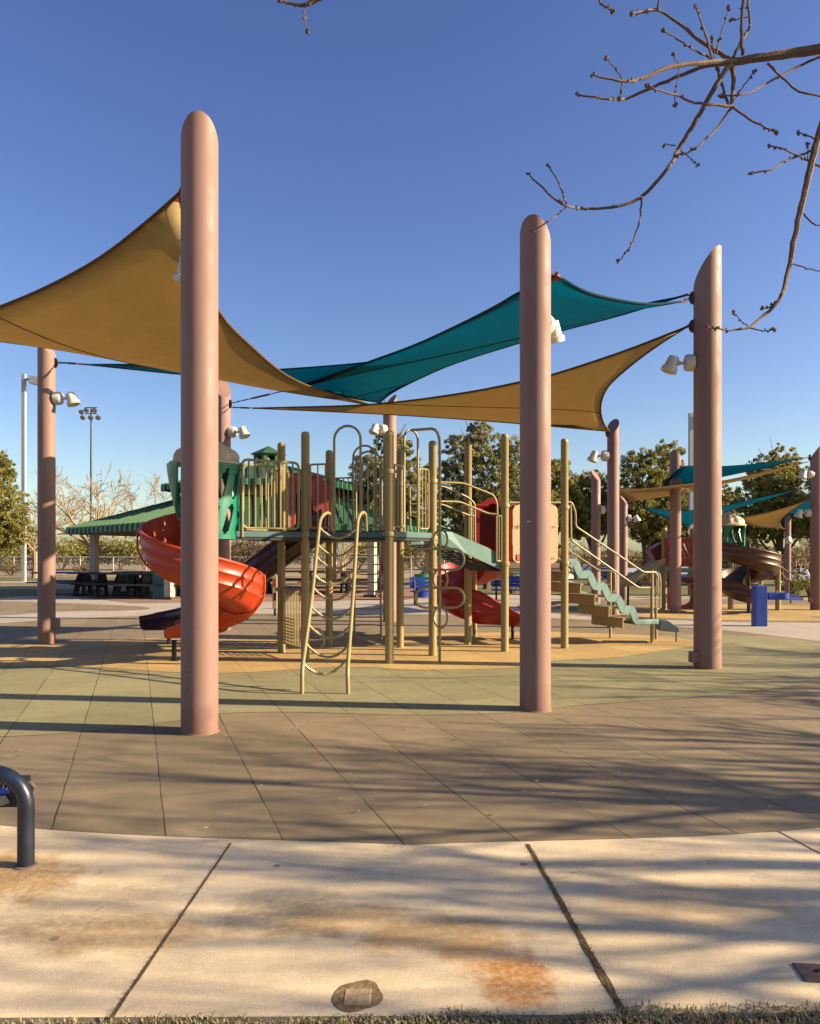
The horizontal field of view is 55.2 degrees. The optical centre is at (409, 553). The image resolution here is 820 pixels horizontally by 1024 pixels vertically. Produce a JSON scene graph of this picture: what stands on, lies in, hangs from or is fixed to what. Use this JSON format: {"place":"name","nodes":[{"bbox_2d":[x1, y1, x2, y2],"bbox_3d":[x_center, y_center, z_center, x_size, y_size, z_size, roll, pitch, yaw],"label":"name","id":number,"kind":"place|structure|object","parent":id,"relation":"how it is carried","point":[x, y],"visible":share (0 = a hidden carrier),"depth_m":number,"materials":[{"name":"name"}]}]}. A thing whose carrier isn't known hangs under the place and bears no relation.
{"place":"outdoors","nodes":[
{"label":"outdoors","id":0,"kind":"place"},
{"bbox_2d":[0,581,519,588],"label":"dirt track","id":1,"kind":"structure","parent":0,"point":[65,586],"depth_m":38.66,"materials":[{"name":"brown soil"}]},
{"bbox_2d":[0,581,69,584],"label":"kerb","id":2,"kind":"structure","parent":1,"relation":"on","point":[13,583],"depth_m":39.92,"materials":[{"name":"concrete"}]},
{"bbox_2d":[21,374,36,580],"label":"lamp post","id":3,"kind":"object","parent":2,"relation":"on","point":[30,379],"visible":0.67,"depth_m":41.07,"materials":[{"name":"grey metal"}]},
{"bbox_2d":[0,555,808,598],"bbox_3d":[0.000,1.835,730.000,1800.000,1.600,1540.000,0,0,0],"label":"ground","id":4,"kind":"structure","parent":0,"point":[294,575],"depth_m":78.57,"materials":[{"name":"grey concrete"}]},
{"bbox_2d":[0,562,27,575],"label":"shrub","id":5,"kind":"object","parent":4,"relation":"on","point":[9,569],"visible":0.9,"depth_m":59.72,"materials":[{"name":"brown plant"}]},
{"bbox_2d":[0,535,34,569],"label":"shrub","id":6,"kind":"object","parent":4,"relation":"on","point":[16,552],"visible":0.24,"depth_m":73.38,"materials":[{"name":"green plant"}]},
{"bbox_2d":[27,534,101,570],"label":"shrub","id":7,"kind":"object","parent":4,"relation":"on","point":[62,551],"visible":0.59,"depth_m":74.39,"materials":[{"name":"green plant"}]},
{"bbox_2d":[72,563,88,571],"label":"shrub","id":8,"kind":"object","parent":4,"relation":"on","point":[84,569],"visible":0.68,"depth_m":57.83,"materials":[{"name":"brown plant"}]},
{"bbox_2d":[68,540,109,566],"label":"shrub","id":9,"kind":"object","parent":4,"relation":"on","point":[88,550],"visible":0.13,"depth_m":76.94,"materials":[{"name":"green plant"}]},
{"bbox_2d":[78,407,100,520],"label":"floodlight mast","id":10,"kind":"object","parent":4,"relation":"on","point":[90,416],"visible":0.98,"depth_m":114.87,"materials":[{"name":"metal"}]},
{"bbox_2d":[86,536,139,568],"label":"shrub","id":11,"kind":"object","parent":4,"relation":"on","point":[111,545],"visible":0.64,"depth_m":75.69,"materials":[{"name":"green plant"}]},
{"bbox_2d":[104,539,145,569],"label":"shrub","id":12,"kind":"object","parent":4,"relation":"on","point":[132,548],"visible":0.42,"depth_m":75.85,"materials":[{"name":"green plant"}]},
{"bbox_2d":[113,470,170,512],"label":"bare tree","id":13,"kind":"object","parent":4,"relation":"on","point":[135,499],"visible":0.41,"depth_m":57.56,"materials":[{"name":"brown plant"}]},
{"bbox_2d":[231,540,255,562],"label":"shrub","id":14,"kind":"object","parent":4,"relation":"on","point":[235,554],"visible":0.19,"depth_m":78.92,"materials":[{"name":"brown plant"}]},
{"bbox_2d":[233,541,269,561],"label":"shrub","id":15,"kind":"object","parent":4,"relation":"on","point":[264,543],"visible":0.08,"depth_m":79.26,"materials":[{"name":"brown plant"}]},
{"bbox_2d":[0,556,582,573],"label":"chain link fence","id":16,"kind":"object","parent":4,"relation":"on","point":[311,562],"visible":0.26,"depth_m":64.52,"materials":[{"name":"grey metal"}]},
{"bbox_2d":[290,543,325,565],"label":"shrub","id":17,"kind":"object","parent":4,"relation":"on","point":[312,552],"visible":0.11,"depth_m":80.85,"materials":[{"name":"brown plant"}]},
{"bbox_2d":[318,542,366,576],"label":"bare tree","id":18,"kind":"object","parent":4,"relation":"on","point":[342,559],"visible":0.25,"depth_m":55.92,"materials":[{"name":"brown plant"}]},
{"bbox_2d":[345,542,378,567],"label":"shrub","id":19,"kind":"object","parent":4,"relation":"on","point":[360,549],"visible":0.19,"depth_m":79.61,"materials":[{"name":"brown plant"}]},
{"bbox_2d":[377,542,424,568],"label":"shrub","id":20,"kind":"object","parent":4,"relation":"on","point":[409,551],"visible":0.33,"depth_m":77.04,"materials":[{"name":"brown plant"}]},
{"bbox_2d":[601,439,687,585],"bbox_3d":[12.800,-1.690,40.000,6.032,8.475,3.520,0,0,0],"label":"evergreen tree","id":21,"kind":"object","parent":4,"relation":"on","point":[647,527],"visible":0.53,"depth_m":39.54,"materials":[{"name":"green plant"}]},
{"bbox_2d":[628,551,685,567],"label":"shrub","id":22,"kind":"object","parent":4,"relation":"on","point":[638,554],"visible":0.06,"depth_m":82.86,"materials":[{"name":"brown plant"}]},
{"bbox_2d":[759,536,809,579],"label":"bare tree","id":23,"kind":"object","parent":4,"relation":"on","point":[806,551],"visible":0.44,"depth_m":49.90,"materials":[{"name":"brown plant"}]},
{"bbox_2d":[784,515,791,592],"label":"shade pole","id":24,"kind":"object","parent":4,"relation":"on","point":[787,531],"visible":0.79,"depth_m":28.41,"materials":[{"name":"metal"}]},
{"bbox_2d":[788,500,809,513],"bbox_3d":[15.128,-1.710,29.537,4.025,0.856,3.636,0,0,-32],"label":"shade sail","id":25,"kind":"object","parent":24,"relation":"attached to","point":[804,506],"visible":0.1,"depth_m":29.41,"materials":[{"name":"teal fabric"}]},
{"bbox_2d":[770,545,809,575],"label":"shrub","id":26,"kind":"object","parent":4,"relation":"on","point":[797,565],"visible":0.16,"depth_m":78.33,"materials":[{"name":"brown plant"}]},
{"bbox_2d":[0,577,809,597],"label":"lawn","id":27,"kind":"structure","parent":0,"point":[633,589],"depth_m":35.52,"materials":[{"name":"green plant"}]},
{"bbox_2d":[0,449,35,558],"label":"evergreen tree","id":28,"kind":"object","parent":27,"relation":"on","point":[11,530],"visible":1,"depth_m":37.92,"materials":[{"name":"green plant"}]},
{"bbox_2d":[8,465,93,577],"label":"bare tree","id":29,"kind":"object","parent":27,"relation":"on","point":[34,556],"visible":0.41,"depth_m":51.90,"materials":[{"name":"brown plant"}]},
{"bbox_2d":[17,464,141,555],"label":"bare tree","id":30,"kind":"object","parent":27,"relation":"on","point":[84,540],"visible":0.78,"depth_m":45.64,"materials":[{"name":"brown plant"}]},
{"bbox_2d":[56,583,413,602],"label":"shelter slab","id":31,"kind":"structure","parent":27,"relation":"on","point":[321,588],"depth_m":30.79,"materials":[{"name":"grey concrete"}]},
{"bbox_2d":[26,572,96,593],"bbox_3d":[-13.633,1.159,31.086,2.375,0.900,2.125,0,0,-11],"label":"picnic table","id":32,"kind":"object","parent":31,"relation":"on","point":[83,588],"visible":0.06,"depth_m":30.57,"materials":[{"name":"blue paint"}]},
{"bbox_2d":[59,572,137,596],"bbox_3d":[-11.802,1.159,30.162,2.375,0.900,2.125,0,0,6],"label":"picnic table","id":33,"kind":"object","parent":31,"relation":"on","point":[81,579],"visible":0.65,"depth_m":29.86,"materials":[{"name":"black metal"}]},
{"bbox_2d":[82,573,151,597],"bbox_3d":[-10.692,1.159,29.292,2.375,0.900,2.125,0,0,-6],"label":"picnic table","id":34,"kind":"object","parent":31,"relation":"on","point":[101,579],"visible":0.81,"depth_m":28.79,"materials":[{"name":"black metal"}]},
{"bbox_2d":[108,571,152,593],"bbox_3d":[-10.947,1.159,32.067,2.375,0.900,2.125,0,0,29],"label":"picnic table","id":35,"kind":"object","parent":31,"relation":"on","point":[138,578],"visible":0.09,"depth_m":31.86,"materials":[{"name":"black metal"}]},
{"bbox_2d":[114,573,180,598],"bbox_3d":[-9.271,1.159,28.471,2.375,0.900,2.125,0,0,-9],"label":"picnic table","id":36,"kind":"object","parent":31,"relation":"on","point":[130,585],"visible":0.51,"depth_m":27.92,"materials":[{"name":"black metal"}]},
{"bbox_2d":[151,570,163,598],"bbox_3d":[-8.822,1.067,27.745,0.500,1.065,0.500,0,0,0],"label":"litter bin","id":37,"kind":"object","parent":31,"relation":"on","point":[157,592],"visible":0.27,"depth_m":27.52,"materials":[{"name":"green plastic"}]},
{"bbox_2d":[66,446,452,599],"bbox_3d":[-6.200,-1.570,34.400,16.358,6.340,15.814,0,0,0],"label":"picnic shelter","id":38,"kind":"object","parent":31,"relation":"on","point":[128,523],"visible":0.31,"depth_m":30.62,"materials":[{"name":"green metal"}]},
{"bbox_2d":[262,578,271,593],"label":"picnic table","id":39,"kind":"object","parent":31,"relation":"on","point":[268,583],"visible":0.09,"depth_m":32.39,"materials":[{"name":"black metal"}]},
{"bbox_2d":[269,570,324,591],"bbox_3d":[-4.835,1.159,33.477,2.375,0.900,2.125,0,0,-6],"label":"picnic table","id":40,"kind":"object","parent":31,"relation":"on","point":[292,579],"visible":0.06,"depth_m":32.99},
{"bbox_2d":[297,571,359,594],"bbox_3d":[-3.216,1.159,31.406,2.375,0.900,2.125,0,0,-3],"label":"picnic table","id":41,"kind":"object","parent":31,"relation":"on","point":[348,581],"visible":0.53,"depth_m":30.91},
{"bbox_2d":[333,571,382,592],"bbox_3d":[-1.978,1.159,32.757,2.375,0.900,2.125,0,0,6],"label":"picnic table","id":42,"kind":"object","parent":31,"relation":"on","point":[343,575],"visible":0.57,"depth_m":32.26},
{"bbox_2d":[231,540,264,563],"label":"bare tree","id":43,"kind":"object","parent":27,"relation":"on","point":[252,545],"visible":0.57,"depth_m":43.94,"materials":[{"name":"brown plant"}]},
{"bbox_2d":[347,424,437,570],"bbox_3d":[-0.798,-1.978,34.021,4.322,7.380,3.143,0,0,0],"label":"evergreen tree","id":44,"kind":"object","parent":27,"relation":"on","point":[411,477],"visible":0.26,"depth_m":33.63,"materials":[{"name":"green plant"}]},
{"bbox_2d":[423,421,551,588],"bbox_3d":[3.548,-2.344,36.152,6.174,8.111,3.308,0,0,0],"label":"evergreen tree","id":45,"kind":"object","parent":27,"relation":"on","point":[479,462],"visible":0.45,"depth_m":35.66,"materials":[{"name":"green plant"}]},
{"bbox_2d":[494,571,519,592],"bbox_3d":[4.118,1.179,31.972,1.663,1.175,1.224,0,0,0],"label":"shrub","id":46,"kind":"object","parent":27,"relation":"on","point":[513,574],"visible":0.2,"depth_m":31.88,"materials":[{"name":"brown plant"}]},
{"bbox_2d":[551,459,590,581],"bbox_3d":[7.612,-1.268,40.024,4.208,7.554,2.994,0,0,0],"label":"evergreen tree","id":47,"kind":"object","parent":27,"relation":"on","point":[583,509],"visible":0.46,"depth_m":39.78,"materials":[{"name":"green plant"}]},
{"bbox_2d":[556,537,629,578],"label":"bare tree","id":48,"kind":"object","parent":27,"relation":"on","point":[585,558],"visible":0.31,"depth_m":50.03,"materials":[{"name":"brown plant"}]},
{"bbox_2d":[558,469,632,551],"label":"evergreen tree","id":49,"kind":"object","parent":27,"relation":"on","point":[583,481],"visible":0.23,"depth_m":41.49,"materials":[{"name":"green plant"}]},
{"bbox_2d":[628,572,655,586],"bbox_3d":[11.172,1.278,38.129,1.796,0.990,1.419,0,0,0],"label":"shrub","id":50,"kind":"object","parent":27,"relation":"on","point":[642,581],"visible":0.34,"depth_m":37.91,"materials":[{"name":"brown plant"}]},
{"bbox_2d":[688,529,689,594],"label":"shade pole","id":51,"kind":"object","parent":27,"relation":"on","point":[688,566],"visible":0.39,"depth_m":30.96,"materials":[{"name":"brown metal"}]},
{"bbox_2d":[688,413,692,528],"bbox_3d":[13.270,-2.233,36.000,0.950,8.466,0.440,0,0,0],"label":"lamp post","id":52,"kind":"object","parent":27,"relation":"on","point":[690,453],"visible":0.19,"depth_m":35.90,"materials":[{"name":"metal"}]},
{"bbox_2d":[722,484,759,567],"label":"evergreen tree","id":53,"kind":"object","parent":27,"relation":"on","point":[727,498],"visible":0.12,"depth_m":47.52,"materials":[{"name":"green plant"}]},
{"bbox_2d":[732,436,809,583],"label":"evergreen tree","id":54,"kind":"object","parent":27,"relation":"on","point":[767,484],"visible":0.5,"depth_m":41.62,"materials":[{"name":"green plant"}]},
{"bbox_2d":[781,577,805,594],"bbox_3d":[15.086,1.315,30.995,1.040,0.912,1.058,0,0,-31],"label":"shrub","id":55,"kind":"object","parent":27,"relation":"on","point":[794,588],"visible":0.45,"depth_m":30.85,"materials":[{"name":"green plant"}]},
{"bbox_2d":[782,574,809,596],"bbox_3d":[15.274,1.238,29.856,2.028,1.068,1.375,0,0,16],"label":"shrub","id":56,"kind":"object","parent":27,"relation":"on","point":[807,581],"visible":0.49,"depth_m":29.90,"materials":[{"name":"green plant"}]},
{"bbox_2d":[791,478,809,545],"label":"evergreen tree","id":57,"kind":"object","parent":27,"relation":"on","point":[803,529],"visible":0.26,"depth_m":40.33,"materials":[{"name":"green plant"}]},
{"bbox_2d":[0,825,819,1017],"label":"front walk","id":58,"kind":"structure","parent":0,"point":[265,927],"depth_m":3.38,"materials":[{"name":"concrete"}]},
{"bbox_2d":[0,765,37,869],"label":"bench","id":59,"kind":"object","parent":58,"relation":"on","point":[17,789],"visible":1,"depth_m":3.99,"materials":[{"name":"blue paint"}]},
{"bbox_2d":[108,843,230,1019],"bbox_3d":[-1.010,1.597,3.511,0.016,0.001,1.645,0,0,1],"label":"pavement joint","id":60,"kind":"object","parent":58,"relation":"on","point":[155,953],"visible":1,"depth_m":3.22,"materials":[{"name":"soil"}]},
{"bbox_2d":[332,980,382,1012],"bbox_3d":[-0.191,1.597,2.835,0.185,0.006,0.183,0,0,-23],"label":"utility cover","id":61,"kind":"object","parent":58,"relation":"on","point":[358,996],"visible":1,"depth_m":2.83,"materials":[{"name":"brown concrete"}]},
{"bbox_2d":[105,844,631,1018],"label":"joint litter","id":62,"kind":"object","parent":58,"relation":"on","point":[563,908],"visible":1,"depth_m":3.18,"materials":[{"name":"brown plant"}]},
{"bbox_2d":[526,844,630,1019],"bbox_3d":[0.695,1.597,3.505,0.036,0.001,1.636,0,0,-4],"label":"pavement joint","id":63,"kind":"object","parent":58,"relation":"on","point":[570,922],"visible":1,"depth_m":3.22,"materials":[{"name":"soil"}]},
{"bbox_2d":[792,963,819,982],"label":"valve box","id":64,"kind":"object","parent":58,"relation":"on","point":[808,972],"visible":1,"depth_m":2.99,"materials":[{"name":"metal"}]},
{"bbox_2d":[0,614,819,844],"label":"rubber surface","id":65,"kind":"object","parent":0,"point":[736,760],"visible":0.59,"depth_m":5.81,"materials":[{"name":"brown rubber"}]},
{"bbox_2d":[173,110,219,735],"bbox_3d":[-1.976,-1.149,7.252,0.349,5.498,0.791,0,0,-23],"label":"shade pole","id":66,"kind":"object","parent":65,"relation":"on","point":[196,274],"visible":1,"depth_m":6.91,"materials":[{"name":"metal"}]},
{"bbox_2d":[218,380,249,629],"bbox_3d":[-3.747,-1.061,16.538,0.791,5.322,0.351,0,0,16],"label":"shade pole","id":67,"kind":"object","parent":65,"relation":"on","point":[227,431],"visible":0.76,"depth_m":16.46,"materials":[{"name":"pink metal"}]},
{"bbox_2d":[272,575,276,615],"bbox_3d":[-3.499,1.075,20.304,0.120,1.070,0.071,0,0,0],"label":"activity panel","id":68,"kind":"object","parent":65,"relation":"on","point":[274,593],"visible":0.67,"depth_m":20.28,"materials":[{"name":"beige plastic"}]},
{"bbox_2d":[369,395,395,621],"bbox_3d":[-0.624,-1.098,18.414,0.340,5.395,0.778,0,0,42],"label":"shade pole","id":69,"kind":"object","parent":65,"relation":"on","point":[389,423],"visible":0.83,"depth_m":18.48,"materials":[{"name":"pink metal"}]},
{"bbox_2d":[0,635,819,735],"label":"green rubber band","id":70,"kind":"object","parent":65,"relation":"on","point":[58,699],"visible":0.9,"depth_m":9.43,"materials":[{"name":"rubber"}]},
{"bbox_2d":[37,347,80,643],"bbox_3d":[-6.236,-1.150,13.933,0.760,5.500,0.323,0,0,0],"label":"shade pole","id":71,"kind":"object","parent":70,"relation":"on","point":[49,397],"visible":0.96,"depth_m":13.81,"materials":[{"name":"pink metal"}]},
{"bbox_2d":[0,632,692,672],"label":"ochre rubber area","id":72,"kind":"object","parent":70,"relation":"on","point":[236,654],"visible":0.73,"depth_m":12.65,"materials":[{"name":"rubber"}]},
{"bbox_2d":[136,425,679,693],"bbox_3d":[-0.382,-0.162,13.634,8.763,3.603,6.557,0,0,-42],"label":"play structure","id":73,"kind":"object","parent":70,"relation":"on","point":[305,511],"visible":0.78,"depth_m":12.46,"materials":[{"name":"beige plastic"}]},
{"bbox_2d":[519,214,564,712],"bbox_3d":[1.426,-0.912,8.220,0.342,5.023,0.776,0,0,39],"label":"shade pole","id":74,"kind":"object","parent":70,"relation":"on","point":[540,331],"visible":1,"depth_m":7.92,"materials":[{"name":"metal"}]},
{"bbox_2d":[231,271,691,403],"bbox_3d":[0.379,-3.207,13.222,3.632,0.757,9.930,0,0,-32],"label":"shade sail","id":75,"kind":"object","parent":74,"relation":"attached to","point":[571,304],"visible":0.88,"depth_m":10.46,"materials":[{"name":"teal fabric"}]},
{"bbox_2d":[661,245,721,669],"bbox_3d":[3.947,-1.337,10.984,0.833,5.874,0.402,0,0,0],"label":"shade pole","id":76,"kind":"object","parent":70,"relation":"on","point":[703,362],"visible":1,"depth_m":10.83,"materials":[{"name":"metal"}]},
{"bbox_2d":[58,293,691,402],"bbox_3d":[-1.401,-3.415,12.864,7.194,0.508,8.791,0,0,-31],"label":"shade sail","id":77,"kind":"object","parent":76,"relation":"attached to","point":[378,386],"visible":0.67,"depth_m":14.60,"materials":[{"name":"teal fabric"}]},
{"bbox_2d":[231,323,691,431],"bbox_3d":[0.301,-2.874,13.972,8.138,0.713,6.105,0,0,0],"label":"shade sail","id":78,"kind":"object","parent":76,"relation":"attached to","point":[578,392],"visible":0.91,"depth_m":14.17,"materials":[{"name":"beige fabric"}]},
{"bbox_2d":[587,419,618,627],"bbox_3d":[4.190,-0.675,16.986,0.720,4.550,0.279,0,0,-9],"label":"shade pole","id":79,"kind":"object","parent":65,"relation":"on","point":[610,455],"visible":0.89,"depth_m":16.91,"materials":[{"name":"metal"}]},
{"bbox_2d":[0,595,819,1022],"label":"concrete pavement","id":80,"kind":"structure","parent":0,"point":[808,631],"depth_m":19.78,"materials":[{"name":"beige concrete"}]},
{"bbox_2d":[0,601,149,614],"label":"third rubber surface","id":81,"kind":"object","parent":80,"relation":"on","point":[11,607],"visible":0.88,"depth_m":23.42,"materials":[{"name":"beige rubber"}]},
{"bbox_2d":[409,576,428,605],"bbox_3d":[0.761,1.140,24.421,1.500,0.906,0.560,0,0,-9],"label":"park bench","id":82,"kind":"object","parent":80,"relation":"on","point":[414,582],"visible":0.27,"depth_m":24.54,"materials":[{"name":"blue paint"}]},
{"bbox_2d":[414,574,428,597],"bbox_3d":[0.442,1.165,29.013,0.610,0.870,0.610,0,0,0],"label":"rubbish barrel","id":83,"kind":"object","parent":80,"relation":"on","point":[423,594],"visible":0.49,"depth_m":28.75,"materials":[{"name":"blue paint"}]},
{"bbox_2d":[492,576,519,599],"bbox_3d":[3.377,1.140,25.226,1.500,0.906,0.560,0,0,6],"label":"park bench","id":84,"kind":"object","parent":80,"relation":"on","point":[495,585],"visible":0.42,"depth_m":25.43,"materials":[{"name":"blue paint"}]},
{"bbox_2d":[751,584,789,625],"bbox_3d":[8.039,1.136,17.469,0.797,0.927,0.330,0,0,0],"label":"drinking fountain","id":85,"kind":"object","parent":80,"relation":"on","point":[760,595],"visible":1,"depth_m":17.32,"materials":[{"name":"blue paint"}]},
{"bbox_2d":[0,995,819,1023],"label":"soil verge","id":86,"kind":"structure","parent":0,"point":[676,1021],"depth_m":2.71,"materials":[{"name":"plant"}]},
{"bbox_2d":[277,0,819,332],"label":"deciduous tree","id":87,"kind":"object","parent":86,"relation":"on","point":[728,62],"visible":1,"depth_m":4.98,"materials":[{"name":"brown plant"}]},
{"bbox_2d":[0,0,819,554],"label":"sky","id":88,"kind":"structure","parent":0,"point":[376,194],"materials":[{"name":"blue"}]},
{"bbox_2d":[517,599,819,621],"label":"second rubber surface","id":89,"kind":"object","parent":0,"point":[556,607],"visible":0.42,"depth_m":24.81,"materials":[{"name":"beige rubber"}]},
{"bbox_2d":[619,495,640,599],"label":"shade pole","id":90,"kind":"object","parent":89,"relation":"on","point":[625,518],"visible":0.89,"depth_m":27.33,"materials":[{"name":"metal"}]},
{"bbox_2d":[619,604,819,620],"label":"second ochre area","id":91,"kind":"object","parent":89,"relation":"on","point":[786,612],"visible":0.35,"depth_m":21.00,"materials":[{"name":"rubber"}]},
{"bbox_2d":[591,470,606,603],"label":"shade pole","id":92,"kind":"object","parent":91,"relation":"on","point":[597,509],"visible":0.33,"depth_m":21.80,"materials":[{"name":"metal"}]},
{"bbox_2d":[670,450,689,613],"bbox_3d":[7.330,-0.594,21.290,0.758,4.389,0.317,0,0,-37],"label":"shade pole","id":93,"kind":"object","parent":91,"relation":"on","point":[675,543],"visible":0.74,"depth_m":21.02,"materials":[{"name":"metal"}]},
{"bbox_2d":[606,461,808,503],"bbox_3d":[8.639,-2.079,22.368,5.205,1.129,8.963,0,0,19],"label":"shade sail","id":94,"kind":"object","parent":93,"relation":"attached to","point":[630,495],"visible":0.79,"depth_m":21.09,"materials":[{"name":"beige fabric"}]},
{"bbox_2d":[662,457,808,486],"bbox_3d":[9.106,-2.285,21.061,5.003,0.976,1.779,0,0,-11],"label":"shade sail","id":95,"kind":"object","parent":93,"relation":"attached to","point":[684,473],"visible":0.73,"depth_m":20.65,"materials":[{"name":"teal fabric"}]},
{"bbox_2d":[619,512,803,612],"bbox_3d":[8.654,0.209,22.677,4.926,2.783,3.384,0,0,30],"label":"play structure","id":96,"kind":"object","parent":91,"relation":"on","point":[759,566],"visible":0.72,"depth_m":22.09,"materials":[{"name":"brown plastic"}]},
{"bbox_2d":[794,446,819,609],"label":"shade pole","id":97,"kind":"object","parent":91,"relation":"on","point":[813,475],"visible":0.99,"depth_m":22.28,"materials":[{"name":"metal"}]},
{"bbox_2d":[629,486,808,527],"bbox_3d":[9.897,-1.417,23.748,3.680,1.043,5.570,0,0,-39],"label":"shade sail","id":98,"kind":"object","parent":97,"relation":"attached to","point":[687,519],"visible":0.71,"depth_m":24.17,"materials":[{"name":"teal fabric"}]},
{"bbox_2d":[741,498,809,529],"bbox_3d":[11.598,-1.255,25.435,1.857,0.763,6.897,0,0,19],"label":"shade sail","id":99,"kind":"object","parent":97,"relation":"attached to","point":[772,519],"visible":0.89,"depth_m":25.05,"materials":[{"name":"beige fabric"}]},
{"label":"car park","id":100,"kind":"structure","parent":0,"visible":0},
{"bbox_2d":[557,549,590,566],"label":"shrub","id":101,"kind":"object","parent":100,"relation":"on","point":[583,556],"visible":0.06,"depth_m":78.40,"materials":[{"name":"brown plant"}]},
{"bbox_2d":[601,567,606,578],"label":"parked car","id":102,"kind":"object","parent":100,"relation":"on","point":[603,575],"visible":0.09,"depth_m":64.69,"materials":[{"name":"blue paint"}]},
{"bbox_2d":[588,547,642,567],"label":"shrub","id":103,"kind":"object","parent":100,"relation":"on","point":[604,559],"visible":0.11,"depth_m":80.81,"materials":[{"name":"brown plant"}]},
{"bbox_2d":[791,568,809,579],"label":"parked car","id":104,"kind":"object","parent":100,"relation":"on","point":[806,573],"visible":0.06,"depth_m":60.50,"materials":[{"name":"white paint"}]},
{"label":"shade pole","id":105,"kind":"object","parent":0,"visible":0},
{"bbox_2d":[0,186,367,403],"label":"shade sail","id":106,"kind":"object","parent":105,"relation":"attached to","point":[119,301],"visible":0.77,"depth_m":8.96,"materials":[{"name":"beige fabric"}]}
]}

